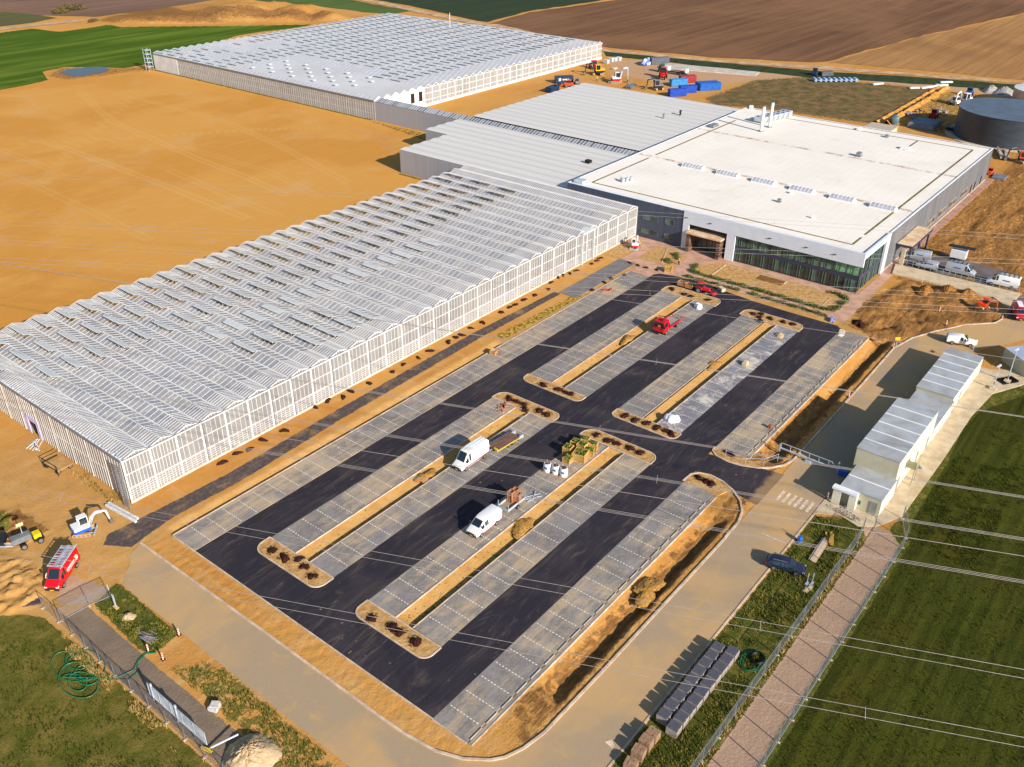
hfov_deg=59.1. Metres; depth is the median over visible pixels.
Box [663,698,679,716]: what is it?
stone pallet
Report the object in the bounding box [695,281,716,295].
tractor
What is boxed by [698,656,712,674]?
stone pallet
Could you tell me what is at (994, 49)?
harvested field
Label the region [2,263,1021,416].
power cable
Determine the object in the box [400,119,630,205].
hall
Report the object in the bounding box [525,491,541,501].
steel beams
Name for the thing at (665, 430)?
soil heap
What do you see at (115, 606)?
fence foot
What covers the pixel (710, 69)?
yard
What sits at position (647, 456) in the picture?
planting bed
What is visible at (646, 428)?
kerb
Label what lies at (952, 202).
window
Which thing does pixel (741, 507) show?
kerb
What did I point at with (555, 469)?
bulk bag
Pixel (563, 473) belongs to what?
bulk bag
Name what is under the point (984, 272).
yard
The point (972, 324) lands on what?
kerb
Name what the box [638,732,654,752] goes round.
brick pallet
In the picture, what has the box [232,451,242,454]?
soil heap
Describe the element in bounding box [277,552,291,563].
soil heap
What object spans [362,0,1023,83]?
field road
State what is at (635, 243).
excavator
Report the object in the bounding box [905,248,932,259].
van
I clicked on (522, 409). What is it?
kerb
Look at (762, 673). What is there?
wire fence
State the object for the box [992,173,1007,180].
slab stack
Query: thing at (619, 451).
kerb
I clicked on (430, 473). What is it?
sand pile
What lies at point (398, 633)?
soil heap
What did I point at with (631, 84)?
pipe stack
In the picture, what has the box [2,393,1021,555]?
power cable
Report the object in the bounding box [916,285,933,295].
soil pile
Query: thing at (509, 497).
crate
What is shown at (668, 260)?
hedge
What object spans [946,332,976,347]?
covered pickup
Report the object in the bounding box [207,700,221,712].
rubble sack
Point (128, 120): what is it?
ground
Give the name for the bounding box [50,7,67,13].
bush
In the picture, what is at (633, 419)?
soil heap
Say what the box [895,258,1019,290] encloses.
railing
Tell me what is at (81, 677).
garden hose
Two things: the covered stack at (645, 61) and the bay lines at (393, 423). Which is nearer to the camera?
the bay lines at (393, 423)
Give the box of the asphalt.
[196,274,840,717]
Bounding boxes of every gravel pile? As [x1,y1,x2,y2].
[982,85,997,92]
[992,86,1013,96]
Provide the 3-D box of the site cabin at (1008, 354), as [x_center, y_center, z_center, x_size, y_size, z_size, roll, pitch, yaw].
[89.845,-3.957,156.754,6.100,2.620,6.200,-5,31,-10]
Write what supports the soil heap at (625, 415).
on the planting bed at (617, 412)
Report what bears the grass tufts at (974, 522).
on the ground at (128, 120)
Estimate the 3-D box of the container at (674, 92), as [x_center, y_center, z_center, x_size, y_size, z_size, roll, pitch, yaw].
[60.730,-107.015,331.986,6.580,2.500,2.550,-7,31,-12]
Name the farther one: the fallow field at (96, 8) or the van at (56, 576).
the fallow field at (96, 8)
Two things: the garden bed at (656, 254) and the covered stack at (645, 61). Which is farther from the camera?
the covered stack at (645, 61)
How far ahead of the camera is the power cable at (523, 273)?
117.58 m
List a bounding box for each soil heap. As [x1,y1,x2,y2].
[216,460,228,465]
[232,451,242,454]
[258,437,267,441]
[266,546,277,554]
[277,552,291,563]
[279,428,289,431]
[292,556,305,561]
[298,562,309,569]
[305,572,317,579]
[366,612,377,622]
[385,621,399,632]
[393,627,406,636]
[408,636,421,648]
[504,395,512,401]
[520,406,528,412]
[533,407,543,412]
[538,382,547,387]
[540,411,552,416]
[553,386,564,391]
[602,437,614,442]
[612,440,621,445]
[620,412,629,418]
[624,445,635,450]
[630,416,640,422]
[634,450,644,455]
[641,420,651,425]
[652,424,660,429]
[661,427,668,433]
[666,429,676,437]
[694,474,703,480]
[702,477,708,483]
[706,479,716,487]
[852,319,865,327]
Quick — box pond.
[59,67,109,75]
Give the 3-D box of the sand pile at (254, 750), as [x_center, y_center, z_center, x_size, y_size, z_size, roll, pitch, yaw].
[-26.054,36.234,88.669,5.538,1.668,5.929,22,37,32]
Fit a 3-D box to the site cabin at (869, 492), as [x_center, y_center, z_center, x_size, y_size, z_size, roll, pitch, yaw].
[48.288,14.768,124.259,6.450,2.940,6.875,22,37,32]
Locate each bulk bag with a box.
[542,461,551,473]
[550,463,559,476]
[559,466,568,478]
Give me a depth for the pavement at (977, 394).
135.32 m
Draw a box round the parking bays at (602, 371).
[566,301,713,396]
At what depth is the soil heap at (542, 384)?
151.23 m
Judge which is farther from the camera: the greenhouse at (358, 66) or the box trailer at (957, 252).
the greenhouse at (358, 66)
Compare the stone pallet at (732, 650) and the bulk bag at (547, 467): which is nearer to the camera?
the stone pallet at (732, 650)
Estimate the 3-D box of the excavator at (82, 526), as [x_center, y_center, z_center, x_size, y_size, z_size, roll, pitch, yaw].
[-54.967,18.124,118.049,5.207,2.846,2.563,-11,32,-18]
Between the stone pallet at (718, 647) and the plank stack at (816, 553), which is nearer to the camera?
the stone pallet at (718, 647)
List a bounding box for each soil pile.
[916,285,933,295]
[940,284,956,293]
[960,288,977,297]
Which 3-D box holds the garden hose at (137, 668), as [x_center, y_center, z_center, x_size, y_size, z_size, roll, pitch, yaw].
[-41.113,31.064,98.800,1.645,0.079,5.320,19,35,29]
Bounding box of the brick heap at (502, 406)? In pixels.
[498,401,508,412]
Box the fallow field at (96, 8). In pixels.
[0,0,208,16]
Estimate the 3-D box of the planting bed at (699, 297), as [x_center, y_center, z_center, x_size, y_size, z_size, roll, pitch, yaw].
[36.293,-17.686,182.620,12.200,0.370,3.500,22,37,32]
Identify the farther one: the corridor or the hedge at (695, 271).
the corridor
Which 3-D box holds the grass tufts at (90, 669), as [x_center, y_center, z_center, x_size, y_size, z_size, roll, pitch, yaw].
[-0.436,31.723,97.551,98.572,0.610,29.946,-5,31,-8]
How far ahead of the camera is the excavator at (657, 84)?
339.67 m
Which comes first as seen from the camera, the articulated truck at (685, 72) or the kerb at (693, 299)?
the kerb at (693, 299)
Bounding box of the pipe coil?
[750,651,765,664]
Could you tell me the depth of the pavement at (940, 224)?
224.03 m
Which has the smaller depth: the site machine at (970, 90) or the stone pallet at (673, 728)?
the stone pallet at (673, 728)
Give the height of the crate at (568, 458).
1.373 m
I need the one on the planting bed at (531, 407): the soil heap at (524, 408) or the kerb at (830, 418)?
the soil heap at (524, 408)
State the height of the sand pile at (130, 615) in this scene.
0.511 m
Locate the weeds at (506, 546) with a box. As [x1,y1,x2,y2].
[409,452,618,625]
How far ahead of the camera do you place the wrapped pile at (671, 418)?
141.69 m
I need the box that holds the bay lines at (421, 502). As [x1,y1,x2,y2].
[329,420,539,564]
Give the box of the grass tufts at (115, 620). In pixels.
[102,516,864,766]
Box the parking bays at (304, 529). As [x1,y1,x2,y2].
[272,398,513,552]
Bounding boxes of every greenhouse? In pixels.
[0,164,637,502]
[152,13,601,119]
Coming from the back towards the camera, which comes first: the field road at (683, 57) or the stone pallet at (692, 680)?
the field road at (683, 57)
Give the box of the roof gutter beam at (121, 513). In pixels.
[105,504,136,522]
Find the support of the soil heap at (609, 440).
on the planting bed at (647, 456)
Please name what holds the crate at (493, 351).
on the parking bays at (192, 538)
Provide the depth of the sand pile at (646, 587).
109.38 m
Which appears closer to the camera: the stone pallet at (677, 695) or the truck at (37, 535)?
the stone pallet at (677, 695)
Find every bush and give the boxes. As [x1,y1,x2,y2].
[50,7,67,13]
[54,3,76,10]
[67,3,87,9]
[88,18,99,21]
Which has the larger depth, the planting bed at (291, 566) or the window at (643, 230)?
the window at (643, 230)
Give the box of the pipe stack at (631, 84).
[626,82,636,87]
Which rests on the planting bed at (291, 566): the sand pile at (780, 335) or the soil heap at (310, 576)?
the soil heap at (310, 576)
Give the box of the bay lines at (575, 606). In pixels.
[451,492,697,723]
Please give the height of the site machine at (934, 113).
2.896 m
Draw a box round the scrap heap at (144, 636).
[136,629,157,643]
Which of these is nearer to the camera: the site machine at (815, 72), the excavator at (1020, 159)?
the excavator at (1020, 159)
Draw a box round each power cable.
[0,332,1021,497]
[0,483,1023,678]
[0,548,1023,746]
[1,371,1021,539]
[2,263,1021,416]
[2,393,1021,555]
[2,406,1023,582]
[3,209,1023,360]
[5,258,1023,314]
[7,172,1012,238]
[9,240,1015,301]
[14,221,1015,263]
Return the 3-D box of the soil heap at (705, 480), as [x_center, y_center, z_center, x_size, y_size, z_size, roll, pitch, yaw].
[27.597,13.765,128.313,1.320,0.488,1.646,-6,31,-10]
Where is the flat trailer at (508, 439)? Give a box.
[489,430,523,451]
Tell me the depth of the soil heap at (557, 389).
149.94 m
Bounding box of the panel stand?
[838,329,844,336]
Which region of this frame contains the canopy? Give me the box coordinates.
[897,226,932,265]
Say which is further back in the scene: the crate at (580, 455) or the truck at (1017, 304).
the truck at (1017, 304)
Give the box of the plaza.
[621,236,891,321]
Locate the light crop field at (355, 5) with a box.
[256,0,406,13]
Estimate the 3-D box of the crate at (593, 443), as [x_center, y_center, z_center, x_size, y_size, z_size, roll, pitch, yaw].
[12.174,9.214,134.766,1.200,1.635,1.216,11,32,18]
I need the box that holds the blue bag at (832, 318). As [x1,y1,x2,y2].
[829,316,834,322]
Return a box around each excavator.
[70,509,113,538]
[583,62,604,75]
[609,67,629,83]
[629,235,639,250]
[645,78,663,90]
[953,90,972,104]
[974,297,997,311]
[1004,147,1023,163]
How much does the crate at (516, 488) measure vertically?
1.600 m
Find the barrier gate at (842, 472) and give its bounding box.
[778,442,848,477]
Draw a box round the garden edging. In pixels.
[661,249,830,305]
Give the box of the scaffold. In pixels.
[142,49,153,71]
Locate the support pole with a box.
[209,734,237,748]
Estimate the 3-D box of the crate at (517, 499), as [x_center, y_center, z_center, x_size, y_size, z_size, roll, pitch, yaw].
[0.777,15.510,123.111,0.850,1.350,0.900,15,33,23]
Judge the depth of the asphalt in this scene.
125.61 m
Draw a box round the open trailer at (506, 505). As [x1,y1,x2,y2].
[498,495,524,511]
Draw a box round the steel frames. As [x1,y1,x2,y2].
[997,146,1009,159]
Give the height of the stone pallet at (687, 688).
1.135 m
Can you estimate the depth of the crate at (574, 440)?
135.04 m
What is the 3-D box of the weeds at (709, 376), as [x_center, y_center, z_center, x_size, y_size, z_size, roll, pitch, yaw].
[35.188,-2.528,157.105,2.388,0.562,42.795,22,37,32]
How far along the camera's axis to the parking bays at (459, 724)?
105.11 m
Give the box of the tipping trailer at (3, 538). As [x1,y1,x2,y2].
[0,532,12,547]
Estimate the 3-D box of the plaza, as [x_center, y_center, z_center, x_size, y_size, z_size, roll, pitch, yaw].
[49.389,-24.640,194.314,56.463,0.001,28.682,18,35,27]
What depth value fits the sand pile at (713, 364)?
157.58 m
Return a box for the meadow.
[0,12,54,25]
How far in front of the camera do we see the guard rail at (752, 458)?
131.74 m
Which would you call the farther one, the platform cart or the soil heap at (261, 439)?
the soil heap at (261, 439)
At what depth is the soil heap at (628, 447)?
135.17 m
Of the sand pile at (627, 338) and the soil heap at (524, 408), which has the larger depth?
the sand pile at (627, 338)
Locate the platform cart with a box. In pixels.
[41,451,72,475]
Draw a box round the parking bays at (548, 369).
[530,291,680,381]
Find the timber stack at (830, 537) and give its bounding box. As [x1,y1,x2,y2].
[825,531,833,545]
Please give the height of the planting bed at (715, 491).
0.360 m
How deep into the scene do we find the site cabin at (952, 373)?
149.27 m
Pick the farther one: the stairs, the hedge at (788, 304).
the hedge at (788, 304)
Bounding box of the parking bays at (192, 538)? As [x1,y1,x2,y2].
[174,271,648,550]
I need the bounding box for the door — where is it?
[868,501,877,515]
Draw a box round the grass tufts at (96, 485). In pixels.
[69,470,124,502]
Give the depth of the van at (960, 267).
190.98 m
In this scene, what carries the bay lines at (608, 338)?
on the parking bays at (548, 369)
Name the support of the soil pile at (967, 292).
on the ground at (128, 120)
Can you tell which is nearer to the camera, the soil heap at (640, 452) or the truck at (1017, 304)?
the soil heap at (640, 452)
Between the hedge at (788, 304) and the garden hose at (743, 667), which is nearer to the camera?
the garden hose at (743, 667)
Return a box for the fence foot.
[111,594,118,609]
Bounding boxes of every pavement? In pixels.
[816,367,1023,526]
[884,179,992,273]
[892,264,1019,308]
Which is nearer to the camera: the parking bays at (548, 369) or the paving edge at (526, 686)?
the paving edge at (526, 686)
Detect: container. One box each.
[545,84,559,92]
[554,75,573,83]
[650,56,669,64]
[668,87,686,96]
[669,78,687,86]
[678,84,696,92]
[679,74,696,82]
[695,80,721,90]
[819,70,833,75]
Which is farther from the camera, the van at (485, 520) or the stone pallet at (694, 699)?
the van at (485, 520)
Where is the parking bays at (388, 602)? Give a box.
[369,440,606,616]
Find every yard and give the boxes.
[664,63,758,75]
[903,248,1023,317]
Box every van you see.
[43,544,79,590]
[452,436,489,471]
[466,504,501,537]
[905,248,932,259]
[915,258,939,270]
[944,258,976,277]
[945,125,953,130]
[986,272,1021,288]
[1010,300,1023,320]
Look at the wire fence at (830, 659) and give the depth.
100.07 m
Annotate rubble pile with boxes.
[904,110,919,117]
[915,106,928,112]
[936,106,948,113]
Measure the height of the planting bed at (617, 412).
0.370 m
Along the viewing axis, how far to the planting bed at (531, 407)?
145.88 m
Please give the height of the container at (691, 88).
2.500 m
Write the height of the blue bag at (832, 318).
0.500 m
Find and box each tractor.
[658,66,667,79]
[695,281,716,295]
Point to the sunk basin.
(922, 123)
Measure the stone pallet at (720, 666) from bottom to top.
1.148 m
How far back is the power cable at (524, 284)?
113.50 m
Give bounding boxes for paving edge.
[468,495,715,744]
[747,337,867,457]
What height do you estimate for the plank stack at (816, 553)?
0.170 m
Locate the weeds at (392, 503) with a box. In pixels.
[318,419,512,552]
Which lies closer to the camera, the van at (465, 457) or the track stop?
the track stop
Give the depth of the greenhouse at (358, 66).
357.39 m
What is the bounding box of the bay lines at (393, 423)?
[191,275,633,539]
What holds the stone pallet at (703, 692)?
on the ground at (128, 120)
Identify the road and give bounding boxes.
[123,319,1023,766]
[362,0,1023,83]
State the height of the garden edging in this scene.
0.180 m
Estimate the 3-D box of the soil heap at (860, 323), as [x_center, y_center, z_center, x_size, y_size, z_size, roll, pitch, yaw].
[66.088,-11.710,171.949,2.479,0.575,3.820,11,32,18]
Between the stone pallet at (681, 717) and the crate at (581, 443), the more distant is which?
the crate at (581, 443)
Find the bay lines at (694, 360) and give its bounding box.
[647,319,753,404]
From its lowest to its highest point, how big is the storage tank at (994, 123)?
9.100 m
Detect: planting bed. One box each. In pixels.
[258,538,331,585]
[357,601,439,656]
[493,393,557,420]
[524,374,584,399]
[581,430,654,462]
[613,409,679,437]
[662,286,719,305]
[684,473,730,495]
[714,447,756,466]
[740,310,801,330]
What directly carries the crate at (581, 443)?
on the parking bays at (388, 602)
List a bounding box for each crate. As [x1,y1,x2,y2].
[489,348,497,355]
[507,488,515,502]
[512,486,519,493]
[513,491,521,502]
[562,443,573,454]
[562,453,573,465]
[570,437,580,448]
[571,446,589,464]
[576,439,588,449]
[581,435,590,442]
[585,446,594,458]
[589,440,598,452]
[664,265,672,272]
[677,279,686,286]
[685,281,694,288]
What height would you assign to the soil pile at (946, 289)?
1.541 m
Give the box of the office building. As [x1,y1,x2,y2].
[568,102,993,292]
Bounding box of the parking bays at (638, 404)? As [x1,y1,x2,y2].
[619,315,759,416]
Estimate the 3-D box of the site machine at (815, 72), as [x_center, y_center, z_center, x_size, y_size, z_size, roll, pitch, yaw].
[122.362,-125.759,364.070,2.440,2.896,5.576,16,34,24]
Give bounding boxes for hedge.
[663,258,671,263]
[673,252,679,259]
[685,274,739,290]
[688,263,849,311]
[749,291,827,316]
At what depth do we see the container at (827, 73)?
362.92 m
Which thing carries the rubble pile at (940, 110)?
on the ground at (128, 120)
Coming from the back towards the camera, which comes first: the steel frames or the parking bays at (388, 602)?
the steel frames
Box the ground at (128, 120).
[0,0,1023,766]
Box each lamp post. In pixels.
[989,364,1001,390]
[1004,348,1018,383]
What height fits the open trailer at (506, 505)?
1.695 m
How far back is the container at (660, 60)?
381.07 m
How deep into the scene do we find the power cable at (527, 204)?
139.18 m
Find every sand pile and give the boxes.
[121,612,136,620]
[220,733,282,766]
[413,468,435,482]
[512,517,534,539]
[620,334,634,344]
[633,577,665,607]
[707,360,719,370]
[774,332,783,338]
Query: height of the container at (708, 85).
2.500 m
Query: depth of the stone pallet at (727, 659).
98.79 m
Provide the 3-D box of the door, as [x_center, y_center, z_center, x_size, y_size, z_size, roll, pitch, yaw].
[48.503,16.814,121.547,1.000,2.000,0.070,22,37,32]
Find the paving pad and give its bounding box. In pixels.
[559,259,635,297]
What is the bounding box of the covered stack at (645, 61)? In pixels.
[640,58,650,65]
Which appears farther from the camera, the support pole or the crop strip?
the crop strip
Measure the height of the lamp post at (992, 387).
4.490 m
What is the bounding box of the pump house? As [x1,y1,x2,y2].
[864,122,898,131]
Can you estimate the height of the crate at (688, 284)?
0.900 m
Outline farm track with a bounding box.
[0,18,90,29]
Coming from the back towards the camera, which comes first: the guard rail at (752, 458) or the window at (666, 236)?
the window at (666, 236)
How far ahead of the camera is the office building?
215.26 m
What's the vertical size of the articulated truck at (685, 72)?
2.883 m
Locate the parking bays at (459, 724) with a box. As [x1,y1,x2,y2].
[433,482,712,742]
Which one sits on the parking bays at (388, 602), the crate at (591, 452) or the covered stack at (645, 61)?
the crate at (591, 452)
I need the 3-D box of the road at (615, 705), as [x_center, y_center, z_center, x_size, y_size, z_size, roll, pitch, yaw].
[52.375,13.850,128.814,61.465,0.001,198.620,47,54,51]
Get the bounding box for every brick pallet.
[623,755,638,766]
[631,742,646,762]
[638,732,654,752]
[645,725,660,744]
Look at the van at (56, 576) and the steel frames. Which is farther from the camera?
the steel frames
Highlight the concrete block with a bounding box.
[742,360,748,366]
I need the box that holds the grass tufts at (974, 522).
[0,388,1023,766]
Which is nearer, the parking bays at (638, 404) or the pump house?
the parking bays at (638, 404)
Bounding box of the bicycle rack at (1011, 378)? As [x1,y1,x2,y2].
[996,376,1018,384]
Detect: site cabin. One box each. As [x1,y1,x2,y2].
[831,465,896,516]
[853,398,938,490]
[909,390,953,441]
[916,347,983,410]
[1001,345,1023,376]
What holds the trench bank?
on the ground at (128, 120)
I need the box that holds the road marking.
[606,490,814,749]
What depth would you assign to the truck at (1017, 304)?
173.38 m
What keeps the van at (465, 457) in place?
on the parking bays at (326, 562)
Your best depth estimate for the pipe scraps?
135.53 m
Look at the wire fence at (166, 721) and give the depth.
95.56 m
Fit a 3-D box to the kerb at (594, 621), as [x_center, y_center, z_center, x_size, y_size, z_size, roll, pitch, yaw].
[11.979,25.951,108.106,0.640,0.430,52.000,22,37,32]
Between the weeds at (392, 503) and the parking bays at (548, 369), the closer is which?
the weeds at (392, 503)
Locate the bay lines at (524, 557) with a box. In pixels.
[430,463,639,631]
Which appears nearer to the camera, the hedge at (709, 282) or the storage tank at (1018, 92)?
the hedge at (709, 282)
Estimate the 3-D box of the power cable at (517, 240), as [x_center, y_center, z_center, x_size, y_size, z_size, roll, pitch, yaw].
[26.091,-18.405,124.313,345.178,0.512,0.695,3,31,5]
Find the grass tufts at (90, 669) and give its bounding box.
[61,541,862,766]
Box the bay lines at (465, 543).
[385,453,596,603]
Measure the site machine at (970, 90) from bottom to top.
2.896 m
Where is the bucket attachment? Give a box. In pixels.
[717,286,725,291]
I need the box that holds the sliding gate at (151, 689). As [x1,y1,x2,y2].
[146,683,206,744]
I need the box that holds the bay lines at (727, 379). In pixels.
[674,330,786,425]
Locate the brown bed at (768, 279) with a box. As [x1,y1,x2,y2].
[755,275,785,285]
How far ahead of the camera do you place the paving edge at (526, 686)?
103.70 m
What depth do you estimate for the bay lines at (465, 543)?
115.41 m
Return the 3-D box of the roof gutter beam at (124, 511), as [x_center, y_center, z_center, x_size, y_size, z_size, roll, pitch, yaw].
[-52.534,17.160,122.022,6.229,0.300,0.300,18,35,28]
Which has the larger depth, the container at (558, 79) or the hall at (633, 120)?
the container at (558, 79)
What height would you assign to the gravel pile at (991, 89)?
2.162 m
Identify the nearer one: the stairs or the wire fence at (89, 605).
the wire fence at (89, 605)
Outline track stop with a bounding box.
[200,746,212,752]
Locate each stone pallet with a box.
[656,706,671,726]
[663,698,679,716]
[665,719,681,738]
[671,689,686,708]
[673,709,688,729]
[677,681,692,699]
[680,701,695,720]
[684,672,699,690]
[687,692,702,711]
[691,664,705,682]
[694,684,708,702]
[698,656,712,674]
[700,675,715,693]
[704,648,718,665]
[706,667,721,686]
[710,641,724,657]
[713,660,727,678]
[719,652,733,670]
[725,644,739,662]
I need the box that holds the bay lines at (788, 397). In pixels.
[729,338,849,447]
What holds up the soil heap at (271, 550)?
on the planting bed at (291, 566)
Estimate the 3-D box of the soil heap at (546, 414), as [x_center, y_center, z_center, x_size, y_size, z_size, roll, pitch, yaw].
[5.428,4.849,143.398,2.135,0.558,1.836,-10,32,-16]
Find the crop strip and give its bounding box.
[604,51,1016,89]
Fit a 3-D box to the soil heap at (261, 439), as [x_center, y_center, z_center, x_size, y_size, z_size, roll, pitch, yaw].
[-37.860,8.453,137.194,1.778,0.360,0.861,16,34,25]
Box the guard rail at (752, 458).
[725,450,778,464]
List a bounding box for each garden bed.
[606,243,641,257]
[637,246,685,265]
[692,263,848,311]
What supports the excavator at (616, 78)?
on the ground at (128, 120)
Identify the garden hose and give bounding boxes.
[50,649,152,698]
[112,652,155,679]
[740,650,763,671]
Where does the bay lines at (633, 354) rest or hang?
on the parking bays at (602, 371)
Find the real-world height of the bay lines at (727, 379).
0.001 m
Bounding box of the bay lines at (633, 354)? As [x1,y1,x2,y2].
[577,305,704,388]
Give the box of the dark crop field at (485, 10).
[379,0,599,21]
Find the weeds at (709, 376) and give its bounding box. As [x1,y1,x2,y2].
[653,331,766,422]
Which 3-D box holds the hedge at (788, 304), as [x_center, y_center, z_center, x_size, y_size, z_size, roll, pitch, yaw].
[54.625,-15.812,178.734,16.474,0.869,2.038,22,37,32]
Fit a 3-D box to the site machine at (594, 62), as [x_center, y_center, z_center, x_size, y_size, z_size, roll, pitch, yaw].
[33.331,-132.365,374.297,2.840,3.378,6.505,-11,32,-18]
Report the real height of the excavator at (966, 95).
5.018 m
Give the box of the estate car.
[765,553,805,575]
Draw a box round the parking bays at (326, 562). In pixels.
[311,413,550,576]
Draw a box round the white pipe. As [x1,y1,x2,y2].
[920,84,942,88]
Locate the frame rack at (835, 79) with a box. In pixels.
[812,77,857,81]
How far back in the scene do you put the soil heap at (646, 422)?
141.19 m
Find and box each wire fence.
[39,596,225,766]
[57,585,110,621]
[690,518,866,766]
[756,507,909,766]
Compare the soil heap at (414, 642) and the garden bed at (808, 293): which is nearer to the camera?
the soil heap at (414, 642)
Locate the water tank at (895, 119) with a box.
[891,115,898,124]
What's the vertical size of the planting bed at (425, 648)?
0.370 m
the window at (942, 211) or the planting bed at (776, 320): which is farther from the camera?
the window at (942, 211)
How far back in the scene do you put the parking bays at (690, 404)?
153.08 m
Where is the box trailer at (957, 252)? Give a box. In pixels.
[945,243,975,260]
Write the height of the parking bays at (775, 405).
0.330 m
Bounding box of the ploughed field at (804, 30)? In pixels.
[490,0,1023,61]
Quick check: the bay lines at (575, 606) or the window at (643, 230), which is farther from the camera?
the window at (643, 230)
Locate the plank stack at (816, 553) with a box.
[808,537,828,562]
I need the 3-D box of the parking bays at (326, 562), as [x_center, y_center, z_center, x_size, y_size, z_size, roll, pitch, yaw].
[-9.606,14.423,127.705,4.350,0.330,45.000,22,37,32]
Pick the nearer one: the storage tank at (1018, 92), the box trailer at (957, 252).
the box trailer at (957, 252)
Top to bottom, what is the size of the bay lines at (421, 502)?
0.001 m
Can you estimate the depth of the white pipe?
345.06 m
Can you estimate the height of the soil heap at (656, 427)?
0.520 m
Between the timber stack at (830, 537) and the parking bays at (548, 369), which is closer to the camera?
the timber stack at (830, 537)
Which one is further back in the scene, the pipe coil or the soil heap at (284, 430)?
the soil heap at (284, 430)
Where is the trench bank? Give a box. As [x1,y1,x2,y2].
[876,85,949,124]
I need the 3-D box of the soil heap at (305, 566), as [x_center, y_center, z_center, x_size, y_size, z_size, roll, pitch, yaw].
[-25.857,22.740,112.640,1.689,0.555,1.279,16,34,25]
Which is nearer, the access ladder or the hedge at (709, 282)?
the access ladder
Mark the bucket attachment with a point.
(721, 288)
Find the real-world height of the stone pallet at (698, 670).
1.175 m
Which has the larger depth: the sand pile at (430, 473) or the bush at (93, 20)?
the bush at (93, 20)
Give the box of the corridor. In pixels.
[375,97,637,154]
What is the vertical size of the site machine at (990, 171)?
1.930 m
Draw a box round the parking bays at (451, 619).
[414,454,649,645]
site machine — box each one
[560,79,572,87]
[588,60,596,68]
[811,68,818,75]
[929,108,938,118]
[945,96,960,105]
[965,87,973,95]
[987,167,993,175]
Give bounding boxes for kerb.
[139,537,726,760]
[172,271,776,743]
[257,537,333,587]
[355,599,441,658]
[470,496,716,745]
[492,392,558,422]
[523,374,586,400]
[579,429,655,463]
[607,499,826,766]
[612,408,681,438]
[661,286,720,306]
[682,472,742,536]
[712,330,936,468]
[739,309,802,331]
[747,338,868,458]
[937,314,1003,330]
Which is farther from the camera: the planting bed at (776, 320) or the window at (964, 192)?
the window at (964, 192)
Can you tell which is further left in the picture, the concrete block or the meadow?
the meadow
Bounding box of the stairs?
[906,458,921,485]
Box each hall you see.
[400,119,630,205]
[473,83,740,150]
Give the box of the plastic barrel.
[797,531,802,542]
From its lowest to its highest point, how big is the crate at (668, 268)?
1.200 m
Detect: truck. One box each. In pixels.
[9,522,44,549]
[651,314,685,334]
[657,64,688,74]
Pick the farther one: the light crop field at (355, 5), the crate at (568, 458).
the light crop field at (355, 5)
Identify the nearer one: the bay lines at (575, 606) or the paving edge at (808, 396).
the bay lines at (575, 606)
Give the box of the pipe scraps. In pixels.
[26,439,42,450]
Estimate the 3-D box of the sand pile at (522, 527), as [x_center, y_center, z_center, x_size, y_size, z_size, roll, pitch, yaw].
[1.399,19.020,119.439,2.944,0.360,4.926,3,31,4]
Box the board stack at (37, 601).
[22,598,41,606]
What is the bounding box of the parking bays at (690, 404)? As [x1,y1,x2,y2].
[658,326,796,432]
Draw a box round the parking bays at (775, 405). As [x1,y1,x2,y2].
[716,332,865,456]
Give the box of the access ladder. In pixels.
[113,463,130,510]
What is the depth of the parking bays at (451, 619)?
114.97 m
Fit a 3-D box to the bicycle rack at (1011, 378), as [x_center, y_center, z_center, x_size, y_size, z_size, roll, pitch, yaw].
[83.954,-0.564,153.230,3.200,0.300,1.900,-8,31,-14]
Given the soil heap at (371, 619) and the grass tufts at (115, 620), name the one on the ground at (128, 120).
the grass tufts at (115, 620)
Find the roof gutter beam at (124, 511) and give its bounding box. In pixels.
[107,502,138,519]
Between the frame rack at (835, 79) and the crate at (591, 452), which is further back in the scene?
the frame rack at (835, 79)
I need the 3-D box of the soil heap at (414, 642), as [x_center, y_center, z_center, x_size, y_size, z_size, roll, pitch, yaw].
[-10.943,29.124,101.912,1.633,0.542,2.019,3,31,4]
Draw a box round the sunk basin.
[907,117,942,130]
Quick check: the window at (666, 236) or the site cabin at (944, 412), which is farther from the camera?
the window at (666, 236)
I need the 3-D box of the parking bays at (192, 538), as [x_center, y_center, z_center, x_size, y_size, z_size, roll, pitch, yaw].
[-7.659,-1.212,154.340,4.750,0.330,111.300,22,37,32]
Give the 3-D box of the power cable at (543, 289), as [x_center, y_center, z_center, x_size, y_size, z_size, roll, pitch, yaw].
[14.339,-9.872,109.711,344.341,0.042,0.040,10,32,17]
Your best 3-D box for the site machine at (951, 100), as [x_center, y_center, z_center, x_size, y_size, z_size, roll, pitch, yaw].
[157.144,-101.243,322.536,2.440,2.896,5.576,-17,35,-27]
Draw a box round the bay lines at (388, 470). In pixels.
[288,404,495,541]
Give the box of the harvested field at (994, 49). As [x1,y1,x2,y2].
[831,14,1023,79]
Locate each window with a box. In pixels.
[641,227,657,236]
[642,214,657,222]
[664,233,672,240]
[665,218,674,226]
[926,215,935,227]
[938,206,945,217]
[948,198,955,208]
[960,187,967,197]
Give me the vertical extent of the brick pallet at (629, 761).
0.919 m
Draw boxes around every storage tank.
[945,98,1023,152]
[1011,83,1023,99]
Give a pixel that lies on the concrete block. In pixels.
(745, 363)
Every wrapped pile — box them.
[663,413,679,422]
[694,302,701,309]
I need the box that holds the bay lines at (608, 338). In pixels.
[539,295,671,376]
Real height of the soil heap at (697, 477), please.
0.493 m

